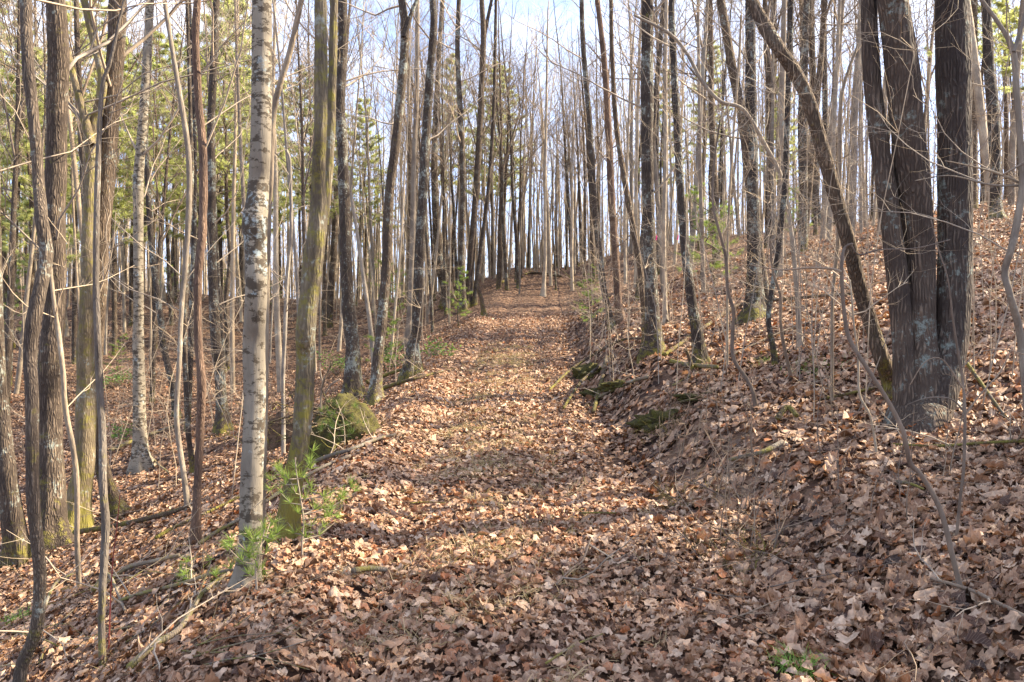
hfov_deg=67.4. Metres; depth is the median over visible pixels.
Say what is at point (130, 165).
tree
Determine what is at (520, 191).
tree
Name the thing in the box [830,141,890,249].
sapling
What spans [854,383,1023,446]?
fallen branch
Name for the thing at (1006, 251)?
sapling
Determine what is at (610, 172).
pine tree
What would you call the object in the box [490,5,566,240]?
tree
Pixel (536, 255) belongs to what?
tree
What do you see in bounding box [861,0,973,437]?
oak tree
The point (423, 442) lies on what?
fallen twig
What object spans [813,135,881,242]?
sapling
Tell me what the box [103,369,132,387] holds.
leafy shrub
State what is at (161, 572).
fallen twig
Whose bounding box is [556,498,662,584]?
fallen branch
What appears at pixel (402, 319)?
sapling
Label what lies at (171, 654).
fallen twig
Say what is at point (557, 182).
tree
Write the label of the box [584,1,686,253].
tree
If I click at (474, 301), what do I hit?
tree
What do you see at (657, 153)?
tree
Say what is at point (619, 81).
tree
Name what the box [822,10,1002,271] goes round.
sapling
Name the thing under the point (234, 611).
fallen twig
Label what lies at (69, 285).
tree
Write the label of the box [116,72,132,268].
tree
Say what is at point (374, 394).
tree
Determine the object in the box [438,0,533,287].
tree
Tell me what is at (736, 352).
fallen branch
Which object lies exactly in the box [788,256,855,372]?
sapling
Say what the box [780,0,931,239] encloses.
tree
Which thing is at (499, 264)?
tree
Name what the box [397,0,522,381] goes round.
tree
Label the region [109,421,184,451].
fallen log
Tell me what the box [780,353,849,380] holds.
grass tuft
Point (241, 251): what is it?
pine tree
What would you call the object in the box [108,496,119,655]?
red shoot
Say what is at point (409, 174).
tree
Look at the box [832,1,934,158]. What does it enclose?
tree
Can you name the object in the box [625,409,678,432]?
moss clump
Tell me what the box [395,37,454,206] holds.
tree
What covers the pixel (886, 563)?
fallen twig
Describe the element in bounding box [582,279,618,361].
sapling
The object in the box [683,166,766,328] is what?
sapling
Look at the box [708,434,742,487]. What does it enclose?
fallen twig
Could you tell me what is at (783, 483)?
sapling
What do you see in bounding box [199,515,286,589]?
pine sapling
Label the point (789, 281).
sapling
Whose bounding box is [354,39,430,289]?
tree
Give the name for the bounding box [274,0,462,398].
tree
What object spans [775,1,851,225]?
tree
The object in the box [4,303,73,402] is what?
sapling
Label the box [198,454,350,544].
fallen branch
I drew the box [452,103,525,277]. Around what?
tree
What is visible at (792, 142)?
pine tree
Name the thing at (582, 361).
fallen branch
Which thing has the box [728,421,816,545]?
sapling
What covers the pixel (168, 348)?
sapling
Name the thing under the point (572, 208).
tree
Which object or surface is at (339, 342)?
tree
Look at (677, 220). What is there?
tree
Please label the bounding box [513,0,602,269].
tree
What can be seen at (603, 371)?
fallen branch
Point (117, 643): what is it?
fallen twig
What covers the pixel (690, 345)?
sapling
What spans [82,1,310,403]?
tree
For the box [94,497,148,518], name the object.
fallen twig
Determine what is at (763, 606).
fallen twig
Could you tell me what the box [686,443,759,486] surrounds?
fallen twig
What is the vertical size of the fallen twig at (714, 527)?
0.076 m
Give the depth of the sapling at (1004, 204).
14.12 m
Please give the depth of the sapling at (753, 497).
4.99 m
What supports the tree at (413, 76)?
on the ground at (494, 302)
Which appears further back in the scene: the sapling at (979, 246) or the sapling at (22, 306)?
the sapling at (22, 306)
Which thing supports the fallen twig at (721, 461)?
on the ground at (494, 302)
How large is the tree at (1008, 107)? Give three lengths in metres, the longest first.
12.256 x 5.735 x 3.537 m
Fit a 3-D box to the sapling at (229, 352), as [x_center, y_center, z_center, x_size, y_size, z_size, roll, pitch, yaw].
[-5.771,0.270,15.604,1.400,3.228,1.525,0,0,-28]
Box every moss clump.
[571,362,601,380]
[579,388,601,396]
[596,379,632,391]
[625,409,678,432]
[670,392,715,402]
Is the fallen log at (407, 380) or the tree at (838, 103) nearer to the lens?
the fallen log at (407, 380)
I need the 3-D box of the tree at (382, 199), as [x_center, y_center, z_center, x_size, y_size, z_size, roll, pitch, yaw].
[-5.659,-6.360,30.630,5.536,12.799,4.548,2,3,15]
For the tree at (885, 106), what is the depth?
19.33 m
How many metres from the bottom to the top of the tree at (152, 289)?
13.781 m
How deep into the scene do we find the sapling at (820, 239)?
6.80 m
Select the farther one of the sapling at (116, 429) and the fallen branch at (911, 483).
the sapling at (116, 429)
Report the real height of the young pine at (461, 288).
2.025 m
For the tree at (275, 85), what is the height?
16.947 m
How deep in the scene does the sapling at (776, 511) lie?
5.16 m
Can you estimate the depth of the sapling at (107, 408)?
13.08 m
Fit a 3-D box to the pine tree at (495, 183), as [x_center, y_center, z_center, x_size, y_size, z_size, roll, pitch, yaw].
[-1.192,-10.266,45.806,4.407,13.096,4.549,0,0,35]
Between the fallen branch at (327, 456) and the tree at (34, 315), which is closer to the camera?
the tree at (34, 315)
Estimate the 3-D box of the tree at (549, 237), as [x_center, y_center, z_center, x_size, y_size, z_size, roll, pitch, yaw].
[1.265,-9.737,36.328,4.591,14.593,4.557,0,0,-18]
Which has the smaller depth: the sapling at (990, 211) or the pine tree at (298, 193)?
the sapling at (990, 211)
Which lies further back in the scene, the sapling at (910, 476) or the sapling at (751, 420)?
the sapling at (751, 420)
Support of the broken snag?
on the ground at (494, 302)
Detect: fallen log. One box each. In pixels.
[23,491,214,534]
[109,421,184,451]
[366,368,401,383]
[383,341,443,389]
[502,272,562,282]
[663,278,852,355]
[669,359,718,368]
[775,405,798,419]
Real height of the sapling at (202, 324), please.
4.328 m
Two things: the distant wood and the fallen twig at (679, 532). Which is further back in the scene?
the distant wood
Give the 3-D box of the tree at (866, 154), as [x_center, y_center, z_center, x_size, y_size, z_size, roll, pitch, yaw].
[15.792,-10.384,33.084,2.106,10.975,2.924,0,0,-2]
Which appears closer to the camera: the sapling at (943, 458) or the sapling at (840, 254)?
the sapling at (943, 458)
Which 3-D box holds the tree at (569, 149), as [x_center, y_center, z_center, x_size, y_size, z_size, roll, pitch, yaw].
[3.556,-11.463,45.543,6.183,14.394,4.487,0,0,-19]
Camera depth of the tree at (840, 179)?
7.18 m
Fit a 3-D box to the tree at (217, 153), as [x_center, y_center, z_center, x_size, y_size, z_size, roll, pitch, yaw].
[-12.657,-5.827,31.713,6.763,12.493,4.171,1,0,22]
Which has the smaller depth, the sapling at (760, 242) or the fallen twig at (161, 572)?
the fallen twig at (161, 572)
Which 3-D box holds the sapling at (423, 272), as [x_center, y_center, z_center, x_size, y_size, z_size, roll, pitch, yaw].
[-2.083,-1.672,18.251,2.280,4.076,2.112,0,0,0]
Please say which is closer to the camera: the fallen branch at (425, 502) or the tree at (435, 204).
the fallen branch at (425, 502)
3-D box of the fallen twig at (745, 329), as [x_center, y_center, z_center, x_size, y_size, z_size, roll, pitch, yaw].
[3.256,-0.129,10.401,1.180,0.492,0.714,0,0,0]
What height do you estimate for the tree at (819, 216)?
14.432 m
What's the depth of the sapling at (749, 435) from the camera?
6.20 m
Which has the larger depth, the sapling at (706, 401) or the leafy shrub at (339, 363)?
the leafy shrub at (339, 363)
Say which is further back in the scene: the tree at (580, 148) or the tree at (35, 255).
the tree at (580, 148)
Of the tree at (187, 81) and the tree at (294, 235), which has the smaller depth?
the tree at (294, 235)
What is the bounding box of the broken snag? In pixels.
[476,263,491,316]
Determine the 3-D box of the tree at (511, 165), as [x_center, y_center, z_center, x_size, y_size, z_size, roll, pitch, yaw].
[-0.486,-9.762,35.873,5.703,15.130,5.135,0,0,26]
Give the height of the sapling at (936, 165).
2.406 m
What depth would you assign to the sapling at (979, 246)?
9.11 m
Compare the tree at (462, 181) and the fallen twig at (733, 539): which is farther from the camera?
the tree at (462, 181)
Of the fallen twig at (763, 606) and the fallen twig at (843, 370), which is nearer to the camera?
the fallen twig at (763, 606)
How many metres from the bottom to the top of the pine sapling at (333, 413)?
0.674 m
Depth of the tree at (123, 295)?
34.02 m
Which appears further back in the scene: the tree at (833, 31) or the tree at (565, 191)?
the tree at (565, 191)
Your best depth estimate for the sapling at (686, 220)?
9.11 m
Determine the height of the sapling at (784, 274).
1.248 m
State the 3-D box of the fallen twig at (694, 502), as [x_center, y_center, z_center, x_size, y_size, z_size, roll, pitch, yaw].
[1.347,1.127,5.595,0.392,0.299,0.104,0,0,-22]
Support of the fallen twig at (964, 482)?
on the ground at (494, 302)
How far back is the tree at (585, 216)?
37.34 m
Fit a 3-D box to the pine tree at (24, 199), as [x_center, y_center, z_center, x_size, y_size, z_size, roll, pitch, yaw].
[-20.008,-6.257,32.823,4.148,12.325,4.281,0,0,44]
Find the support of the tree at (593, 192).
on the ground at (494, 302)
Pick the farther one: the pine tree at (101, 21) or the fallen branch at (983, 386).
the pine tree at (101, 21)
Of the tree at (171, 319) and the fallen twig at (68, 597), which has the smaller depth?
the fallen twig at (68, 597)
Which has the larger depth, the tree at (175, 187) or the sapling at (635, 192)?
the tree at (175, 187)
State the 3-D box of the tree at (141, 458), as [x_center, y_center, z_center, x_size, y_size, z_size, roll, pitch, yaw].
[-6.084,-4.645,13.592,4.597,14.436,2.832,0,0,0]
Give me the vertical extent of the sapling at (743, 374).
3.440 m
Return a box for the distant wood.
[0,0,1023,319]
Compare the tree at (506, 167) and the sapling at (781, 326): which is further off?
the tree at (506, 167)
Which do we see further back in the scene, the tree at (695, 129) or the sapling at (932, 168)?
the tree at (695, 129)
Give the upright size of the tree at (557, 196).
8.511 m
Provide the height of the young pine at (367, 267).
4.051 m
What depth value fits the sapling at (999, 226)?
6.07 m
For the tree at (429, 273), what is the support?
on the ground at (494, 302)
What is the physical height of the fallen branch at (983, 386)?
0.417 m
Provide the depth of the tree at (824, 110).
38.54 m
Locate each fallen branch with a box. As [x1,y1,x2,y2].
[0,527,117,662]
[5,549,139,612]
[83,480,285,606]
[107,507,206,582]
[126,571,254,681]
[132,422,169,472]
[154,487,239,539]
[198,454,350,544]
[285,395,395,466]
[351,565,390,573]
[410,501,444,503]
[525,262,584,305]
[545,633,602,664]
[548,319,640,389]
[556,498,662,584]
[562,365,599,408]
[566,360,648,397]
[579,512,616,513]
[592,355,608,412]
[672,294,818,385]
[728,439,784,460]
[792,343,877,399]
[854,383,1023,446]
[896,480,923,489]
[907,515,1023,633]
[966,362,1022,416]
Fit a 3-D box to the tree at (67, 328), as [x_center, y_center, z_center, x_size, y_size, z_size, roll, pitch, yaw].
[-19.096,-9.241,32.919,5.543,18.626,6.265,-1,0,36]
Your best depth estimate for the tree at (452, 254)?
45.62 m
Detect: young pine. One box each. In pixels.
[3,252,27,347]
[106,334,129,379]
[159,257,181,299]
[270,280,281,307]
[355,239,381,290]
[361,315,400,372]
[371,255,406,314]
[443,266,471,325]
[572,278,605,326]
[587,264,598,297]
[673,183,727,279]
[677,202,743,286]
[785,187,812,235]
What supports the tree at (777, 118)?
on the ground at (494, 302)
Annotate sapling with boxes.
[0,60,181,586]
[3,279,66,450]
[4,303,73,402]
[66,265,152,464]
[103,245,237,467]
[104,356,150,441]
[106,357,132,412]
[106,392,125,460]
[109,304,130,381]
[116,286,194,434]
[127,341,173,434]
[128,290,215,484]
[145,360,182,446]
[146,288,237,432]
[150,395,184,489]
[151,326,194,408]
[152,251,241,422]
[155,320,177,389]
[156,256,294,452]
[158,304,222,425]
[175,556,198,581]
[188,165,351,493]
[188,343,242,439]
[195,286,243,416]
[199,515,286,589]
[207,564,232,584]
[227,97,353,458]
[232,300,280,397]
[264,443,361,564]
[269,304,294,370]
[280,236,329,324]
[289,183,395,370]
[318,396,367,444]
[319,362,339,414]
[326,226,399,312]
[357,286,375,359]
[366,188,459,276]
[377,194,466,352]
[389,309,415,378]
[389,310,407,371]
[391,247,466,376]
[391,277,411,353]
[393,233,444,343]
[406,214,464,313]
[433,233,463,316]
[531,182,625,362]
[557,207,619,350]
[561,222,627,339]
[562,196,631,369]
[564,94,709,383]
[569,271,600,331]
[577,263,627,379]
[582,244,621,323]
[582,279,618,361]
[583,111,681,298]
[589,191,643,358]
[595,294,636,380]
[607,197,666,359]
[607,257,660,386]
[613,247,643,298]
[618,278,640,308]
[620,51,815,391]
[621,229,681,314]
[625,122,736,296]
[631,0,842,401]
[632,70,785,390]
[635,256,682,359]
[642,58,786,411]
[647,2,800,336]
[655,416,674,482]
[660,241,696,323]
[664,383,686,431]
[665,257,731,334]
[670,221,701,307]
[672,433,680,456]
[673,0,795,364]
[673,309,703,387]
[673,409,718,483]
[676,378,709,469]
[677,192,748,342]
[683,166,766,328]
[684,272,746,373]
[689,144,769,340]
[691,393,709,450]
[691,453,728,515]
[695,359,740,454]
[696,237,735,316]
[697,375,716,422]
[701,68,861,379]
[701,262,734,345]
[703,26,863,378]
[704,105,815,286]
[706,209,745,288]
[707,0,926,349]
[707,376,739,441]
[708,0,1023,391]
[709,433,726,469]
[709,479,734,537]
[710,421,772,523]
[710,424,756,545]
[714,436,731,476]
[714,452,736,502]
[720,422,751,503]
[723,382,767,475]
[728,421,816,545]
[728,447,773,545]
[728,448,765,509]
[729,258,752,311]
[734,407,761,471]
[739,18,882,334]
[745,194,860,380]
[746,107,933,424]
[747,408,759,432]
[748,183,833,352]
[750,195,840,380]
[750,239,966,599]
[751,160,830,339]
[753,218,828,343]
[755,0,1003,420]
[761,427,838,549]
[765,0,988,352]
[765,89,926,392]
[767,491,782,532]
[777,181,856,353]
[778,249,792,302]
[783,223,913,451]
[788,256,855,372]
[796,9,934,342]
[799,13,890,333]
[804,170,864,263]
[808,48,1023,411]
[808,368,834,453]
[811,409,850,494]
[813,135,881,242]
[813,184,871,323]
[818,371,847,429]
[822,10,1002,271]
[825,206,880,323]
[830,6,1023,379]
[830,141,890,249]
[830,172,884,303]
[832,168,859,279]
[848,92,995,311]
[854,453,899,519]
[859,225,883,293]
[884,441,902,514]
[887,405,941,519]
[907,220,1023,534]
[912,26,1023,410]
[928,363,982,471]
[929,85,1023,347]
[930,137,975,255]
[930,429,952,482]
[932,185,997,268]
[939,368,960,423]
[969,251,1003,371]
[970,260,1022,370]
[973,1,1023,380]
[973,157,1016,269]
[973,201,1000,294]
[973,201,1022,367]
[978,246,1023,360]
[993,181,1014,224]
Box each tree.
[0,0,46,309]
[0,0,73,336]
[0,0,82,261]
[0,0,90,407]
[0,0,124,393]
[0,0,141,385]
[0,0,164,555]
[0,0,175,368]
[0,0,191,571]
[0,0,306,535]
[0,2,88,336]
[0,2,176,408]
[0,41,46,129]
[0,43,36,242]
[0,43,80,305]
[1,0,233,241]
[1,0,307,431]
[1,53,79,241]
[4,6,27,284]
[7,124,38,265]
[12,0,237,681]
[13,0,127,177]
[14,44,73,275]
[16,0,158,207]
[21,0,124,363]
[34,0,241,474]
[39,0,235,473]
[65,35,171,354]
[66,1,206,418]
[66,71,92,307]
[67,0,166,317]
[67,3,156,207]
[69,0,129,153]
[69,35,83,292]
[81,0,250,521]
[82,0,206,324]
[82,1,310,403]
[92,0,125,666]
[95,0,187,268]
[104,77,151,354]
[106,36,158,332]
[107,2,185,301]
[113,48,172,325]
[115,20,151,290]
[115,101,191,370]
[116,0,328,435]
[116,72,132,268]
[116,156,126,286]
[117,30,187,348]
[120,40,227,304]
[127,15,176,256]
[129,1,232,190]
[135,4,311,371]
[140,0,356,280]
[140,2,222,302]
[151,104,179,296]
[152,32,197,275]
[152,44,241,248]
[156,0,371,393]
[158,19,206,285]
[159,30,178,292]
[161,49,283,207]
[162,0,288,510]
[163,0,284,370]
[163,10,206,264]
[166,0,251,182]
[169,0,282,298]
[179,0,358,392]
[181,21,293,321]
[187,0,450,551]
[191,0,387,311]
[203,0,292,304]
[219,4,276,172]
[219,38,307,233]
[220,10,373,193]
[224,0,271,602]
[226,101,349,362]
[229,0,381,395]
[233,16,284,181]
[237,0,391,373]
[238,122,247,284]
[246,0,396,327]
[262,0,303,549]
[267,0,337,546]
[272,0,362,207]
[272,80,308,298]
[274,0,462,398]
[276,0,423,366]
[276,64,313,291]
[277,48,356,359]
[277,68,306,298]
[284,5,313,171]
[284,80,371,335]
[298,14,370,319]
[327,0,399,351]
[328,0,418,406]
[328,57,376,332]
[328,62,348,260]
[333,13,441,336]
[336,0,421,186]
[346,0,498,332]
[347,0,404,309]
[347,0,466,318]
[347,90,369,195]
[347,98,399,300]
[349,0,485,347]
[350,0,475,290]
[350,79,378,305]
[352,0,471,232]
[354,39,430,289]
[365,110,407,312]
[367,54,412,200]
[370,0,459,357]
[375,1,477,300]
[382,34,438,296]
[382,41,432,323]
[384,43,457,324]
[385,0,520,313]
[386,57,452,178]
[388,0,479,309]
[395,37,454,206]
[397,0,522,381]
[397,4,495,275]
[399,5,488,314]
[401,0,478,313]
[403,29,485,298]
[423,0,569,289]
[425,0,523,307]
[430,52,476,286]
[432,13,544,290]
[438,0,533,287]
[440,0,561,306]
[440,37,488,282]
[440,103,504,279]
[445,5,505,276]
[446,108,496,218]
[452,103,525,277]
[453,3,565,288]
[458,64,540,282]
[462,0,553,254]
[465,61,526,275]
[480,65,536,250]
[483,0,561,267]
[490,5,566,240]
[492,45,548,277]
[493,60,557,278]
[498,2,582,285]
[504,0,664,329]
[506,113,549,262]
[508,0,581,296]
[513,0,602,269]
[513,96,566,293]
[518,16,641,281]
[518,21,631,276]
[521,97,583,289]
[522,12,607,290]
[525,58,579,271]
[526,52,604,266]
[527,0,762,363]
[530,127,581,269]
[532,34,602,263]
[535,2,603,263]
[538,52,604,266]
[539,54,581,274]
[548,66,598,269]
[548,138,576,229]
[554,64,585,266]
[560,0,761,292]
[562,0,628,214]
[562,40,602,261]
[562,107,617,279]
[564,29,604,223]
[568,45,635,282]
[572,0,661,285]
[577,0,691,274]
[577,130,596,245]
[584,0,641,324]
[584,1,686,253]
[586,0,668,300]
[587,0,735,267]
[592,74,616,178]
[593,0,710,363]
[596,0,744,298]
[601,0,772,310]
[609,0,644,345]
[609,0,857,349]
[609,1,682,222]
[613,0,709,324]
[614,0,707,282]
[615,0,714,248]
[615,67,640,232]
[619,24,670,167]
[620,3,668,91]
[622,0,730,287]
[622,13,700,219]
[630,0,715,264]
[633,70,693,185]
[638,0,824,326]
[653,0,760,250]
[660,3,715,232]
[668,0,725,268]
[674,91,691,213]
[681,0,736,240]
[683,0,793,199]
[683,53,718,161]
[685,41,736,229]
[686,4,758,229]
[687,4,761,234]
[693,0,743,235]
[697,0,705,291]
[703,3,833,127]
[713,0,802,93]
[721,14,777,197]
[729,0,845,253]
[738,0,857,234]
[745,0,891,399]
[756,0,816,247]
[756,4,798,184]
[758,5,797,180]
[758,76,797,181]
[762,0,857,244]
[766,0,810,365]
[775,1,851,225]
[777,0,786,279]
[778,0,855,225]
[778,3,830,224]
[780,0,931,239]
[790,0,864,224]
[790,11,819,216]
[794,0,857,228]
[798,0,878,239]
[798,17,878,405]
[799,0,809,251]
[807,0,1023,414]
[812,0,844,241]
[813,2,882,206]
[817,1,915,115]
[817,7,887,220]
[817,47,863,170]
[818,0,862,232]
[828,0,857,191]
[830,0,881,227]
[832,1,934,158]
[833,0,934,141]
[849,0,860,230]
[849,27,882,216]
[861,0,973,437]
[872,12,934,224]
[876,72,886,235]
[879,0,934,144]
[880,0,1006,221]
[912,0,934,186]
[914,0,934,86]
[921,0,1023,198]
[922,0,1018,202]
[969,0,989,206]
[971,0,977,208]
[978,0,1023,94]
[978,1,1023,179]
[978,29,1021,115]
[980,24,1023,195]
[983,2,1011,115]
[994,5,1023,144]
[994,13,1022,169]
[1007,0,1023,205]
[1010,1,1023,184]
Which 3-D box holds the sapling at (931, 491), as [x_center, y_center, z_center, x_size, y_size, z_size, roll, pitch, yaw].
[1.730,0.463,3.854,1.049,1.951,0.168,0,0,8]
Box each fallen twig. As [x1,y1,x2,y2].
[0,623,69,646]
[5,598,58,646]
[12,577,130,619]
[38,610,72,663]
[48,557,150,591]
[51,660,107,672]
[75,622,140,647]
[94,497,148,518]
[94,628,127,654]
[106,525,207,597]
[121,636,200,675]
[122,530,233,629]
[125,575,210,642]
[130,513,219,614]
[136,568,180,574]
[170,523,211,631]
[181,517,279,653]
[181,627,309,671]
[190,555,297,647]
[193,598,323,657]
[202,558,400,642]
[204,619,354,669]
[403,433,439,444]
[616,427,679,499]
[638,414,749,449]
[642,444,722,503]
[649,524,687,546]
[653,541,683,569]
[667,493,696,553]
[673,586,741,620]
[674,423,694,492]
[674,475,701,492]
[675,462,701,523]
[676,538,717,548]
[676,611,778,638]
[678,481,718,513]
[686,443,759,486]
[689,539,782,574]
[691,587,743,608]
[695,525,734,530]
[697,412,739,497]
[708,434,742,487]
[712,517,752,552]
[715,316,795,336]
[728,595,809,618]
[738,489,771,545]
[743,550,795,564]
[749,406,847,435]
[757,495,854,537]
[761,545,861,587]
[768,486,787,547]
[769,496,868,560]
[771,317,829,362]
[771,516,815,541]
[803,336,890,385]
[807,489,855,561]
[833,514,869,527]
[858,558,915,568]
[878,615,919,681]
[894,567,968,594]
[905,470,1016,489]
[932,541,1006,589]
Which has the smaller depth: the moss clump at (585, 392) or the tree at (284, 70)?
the tree at (284, 70)
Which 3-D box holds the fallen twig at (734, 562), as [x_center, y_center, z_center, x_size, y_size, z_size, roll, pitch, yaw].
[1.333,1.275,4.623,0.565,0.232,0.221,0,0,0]
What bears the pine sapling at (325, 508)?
on the ground at (494, 302)
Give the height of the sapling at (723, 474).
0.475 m
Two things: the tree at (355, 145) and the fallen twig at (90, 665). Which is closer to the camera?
the fallen twig at (90, 665)
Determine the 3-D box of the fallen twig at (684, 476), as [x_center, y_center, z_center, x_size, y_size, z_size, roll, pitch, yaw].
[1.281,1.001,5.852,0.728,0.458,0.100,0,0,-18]
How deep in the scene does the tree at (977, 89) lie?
20.29 m
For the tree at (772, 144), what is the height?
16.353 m
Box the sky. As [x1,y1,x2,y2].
[0,0,1023,298]
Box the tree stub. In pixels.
[685,348,694,372]
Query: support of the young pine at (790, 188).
on the ground at (494, 302)
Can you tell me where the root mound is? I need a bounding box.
[237,350,388,460]
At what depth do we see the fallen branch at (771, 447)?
6.30 m
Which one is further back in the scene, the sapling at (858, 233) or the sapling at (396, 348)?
the sapling at (396, 348)
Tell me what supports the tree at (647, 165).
on the ground at (494, 302)
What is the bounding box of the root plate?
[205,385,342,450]
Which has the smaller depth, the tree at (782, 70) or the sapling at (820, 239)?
the sapling at (820, 239)
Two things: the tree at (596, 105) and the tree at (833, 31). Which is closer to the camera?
the tree at (833, 31)
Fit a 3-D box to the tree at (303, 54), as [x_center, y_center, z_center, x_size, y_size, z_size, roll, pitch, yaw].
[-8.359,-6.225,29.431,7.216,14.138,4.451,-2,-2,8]
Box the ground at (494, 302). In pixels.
[0,198,1023,681]
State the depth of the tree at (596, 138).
40.63 m
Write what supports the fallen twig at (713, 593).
on the ground at (494, 302)
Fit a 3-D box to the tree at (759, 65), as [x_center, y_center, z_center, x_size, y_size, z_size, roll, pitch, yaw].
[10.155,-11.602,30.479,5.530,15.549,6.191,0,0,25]
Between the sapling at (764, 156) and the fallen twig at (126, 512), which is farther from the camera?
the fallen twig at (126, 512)
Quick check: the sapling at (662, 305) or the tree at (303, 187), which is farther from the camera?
the tree at (303, 187)
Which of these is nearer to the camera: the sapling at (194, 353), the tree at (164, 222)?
the sapling at (194, 353)
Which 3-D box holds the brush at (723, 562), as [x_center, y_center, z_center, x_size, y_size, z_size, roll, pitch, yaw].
[1.318,1.406,4.772,1.026,0.686,0.913,0,0,-30]
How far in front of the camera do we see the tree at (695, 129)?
40.24 m
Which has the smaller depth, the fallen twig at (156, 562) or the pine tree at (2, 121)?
the fallen twig at (156, 562)
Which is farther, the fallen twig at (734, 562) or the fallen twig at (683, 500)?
the fallen twig at (683, 500)
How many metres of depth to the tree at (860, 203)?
21.01 m
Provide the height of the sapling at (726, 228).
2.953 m
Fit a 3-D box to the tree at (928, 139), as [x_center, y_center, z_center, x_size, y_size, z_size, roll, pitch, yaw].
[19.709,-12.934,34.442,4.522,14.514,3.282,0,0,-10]
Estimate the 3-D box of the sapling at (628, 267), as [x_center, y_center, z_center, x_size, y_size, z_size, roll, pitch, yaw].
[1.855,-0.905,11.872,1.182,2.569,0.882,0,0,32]
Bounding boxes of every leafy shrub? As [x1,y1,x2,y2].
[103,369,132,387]
[106,421,132,439]
[316,349,344,375]
[383,339,405,366]
[419,336,461,355]
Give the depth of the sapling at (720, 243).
16.88 m
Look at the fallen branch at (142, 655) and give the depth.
3.78 m
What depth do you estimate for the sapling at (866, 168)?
8.67 m
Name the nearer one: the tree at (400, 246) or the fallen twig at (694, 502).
the fallen twig at (694, 502)
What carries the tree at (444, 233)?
on the ground at (494, 302)
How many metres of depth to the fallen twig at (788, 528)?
4.93 m
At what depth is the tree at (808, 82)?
46.81 m
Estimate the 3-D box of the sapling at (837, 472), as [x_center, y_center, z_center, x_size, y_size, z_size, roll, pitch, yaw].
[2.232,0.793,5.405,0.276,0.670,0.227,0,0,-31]
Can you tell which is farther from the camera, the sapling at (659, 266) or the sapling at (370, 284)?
the sapling at (370, 284)
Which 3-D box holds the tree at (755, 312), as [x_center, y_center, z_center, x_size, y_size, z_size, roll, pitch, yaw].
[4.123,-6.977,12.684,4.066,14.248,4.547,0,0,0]
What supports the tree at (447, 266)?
on the ground at (494, 302)
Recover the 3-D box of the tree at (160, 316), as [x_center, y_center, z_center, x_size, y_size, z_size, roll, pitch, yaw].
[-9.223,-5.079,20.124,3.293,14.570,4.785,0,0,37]
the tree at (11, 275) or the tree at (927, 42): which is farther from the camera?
the tree at (927, 42)
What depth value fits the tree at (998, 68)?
36.66 m
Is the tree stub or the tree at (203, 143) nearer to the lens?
the tree at (203, 143)
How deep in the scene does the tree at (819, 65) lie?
23.72 m
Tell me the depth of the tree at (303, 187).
19.99 m
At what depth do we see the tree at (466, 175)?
48.54 m
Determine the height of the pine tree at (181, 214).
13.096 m
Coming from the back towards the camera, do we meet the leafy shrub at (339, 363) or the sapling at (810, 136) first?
the leafy shrub at (339, 363)
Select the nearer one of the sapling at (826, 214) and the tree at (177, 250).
the sapling at (826, 214)
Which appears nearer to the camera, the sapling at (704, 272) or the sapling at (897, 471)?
the sapling at (897, 471)
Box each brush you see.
[607,396,709,450]
[623,509,788,586]
[626,456,742,513]
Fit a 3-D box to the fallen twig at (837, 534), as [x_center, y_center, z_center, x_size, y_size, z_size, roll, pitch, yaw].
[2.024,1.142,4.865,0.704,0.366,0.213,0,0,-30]
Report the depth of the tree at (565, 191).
45.52 m
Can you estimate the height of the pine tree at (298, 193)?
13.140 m
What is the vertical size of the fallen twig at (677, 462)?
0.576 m
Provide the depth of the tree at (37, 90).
29.27 m
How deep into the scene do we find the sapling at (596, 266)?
15.21 m
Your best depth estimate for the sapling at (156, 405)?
14.97 m
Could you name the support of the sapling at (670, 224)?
on the ground at (494, 302)
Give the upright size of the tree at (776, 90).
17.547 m
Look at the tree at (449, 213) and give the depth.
27.47 m
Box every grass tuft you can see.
[0,604,31,628]
[763,640,833,681]
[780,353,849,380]
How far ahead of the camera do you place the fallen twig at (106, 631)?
4.50 m
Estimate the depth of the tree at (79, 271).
39.58 m
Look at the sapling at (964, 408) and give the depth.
4.29 m
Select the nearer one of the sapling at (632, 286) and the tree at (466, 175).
the sapling at (632, 286)
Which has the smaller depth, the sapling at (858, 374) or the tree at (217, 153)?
the sapling at (858, 374)
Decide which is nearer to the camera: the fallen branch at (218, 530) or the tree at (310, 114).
the fallen branch at (218, 530)
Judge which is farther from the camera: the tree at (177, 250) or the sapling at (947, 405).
the tree at (177, 250)

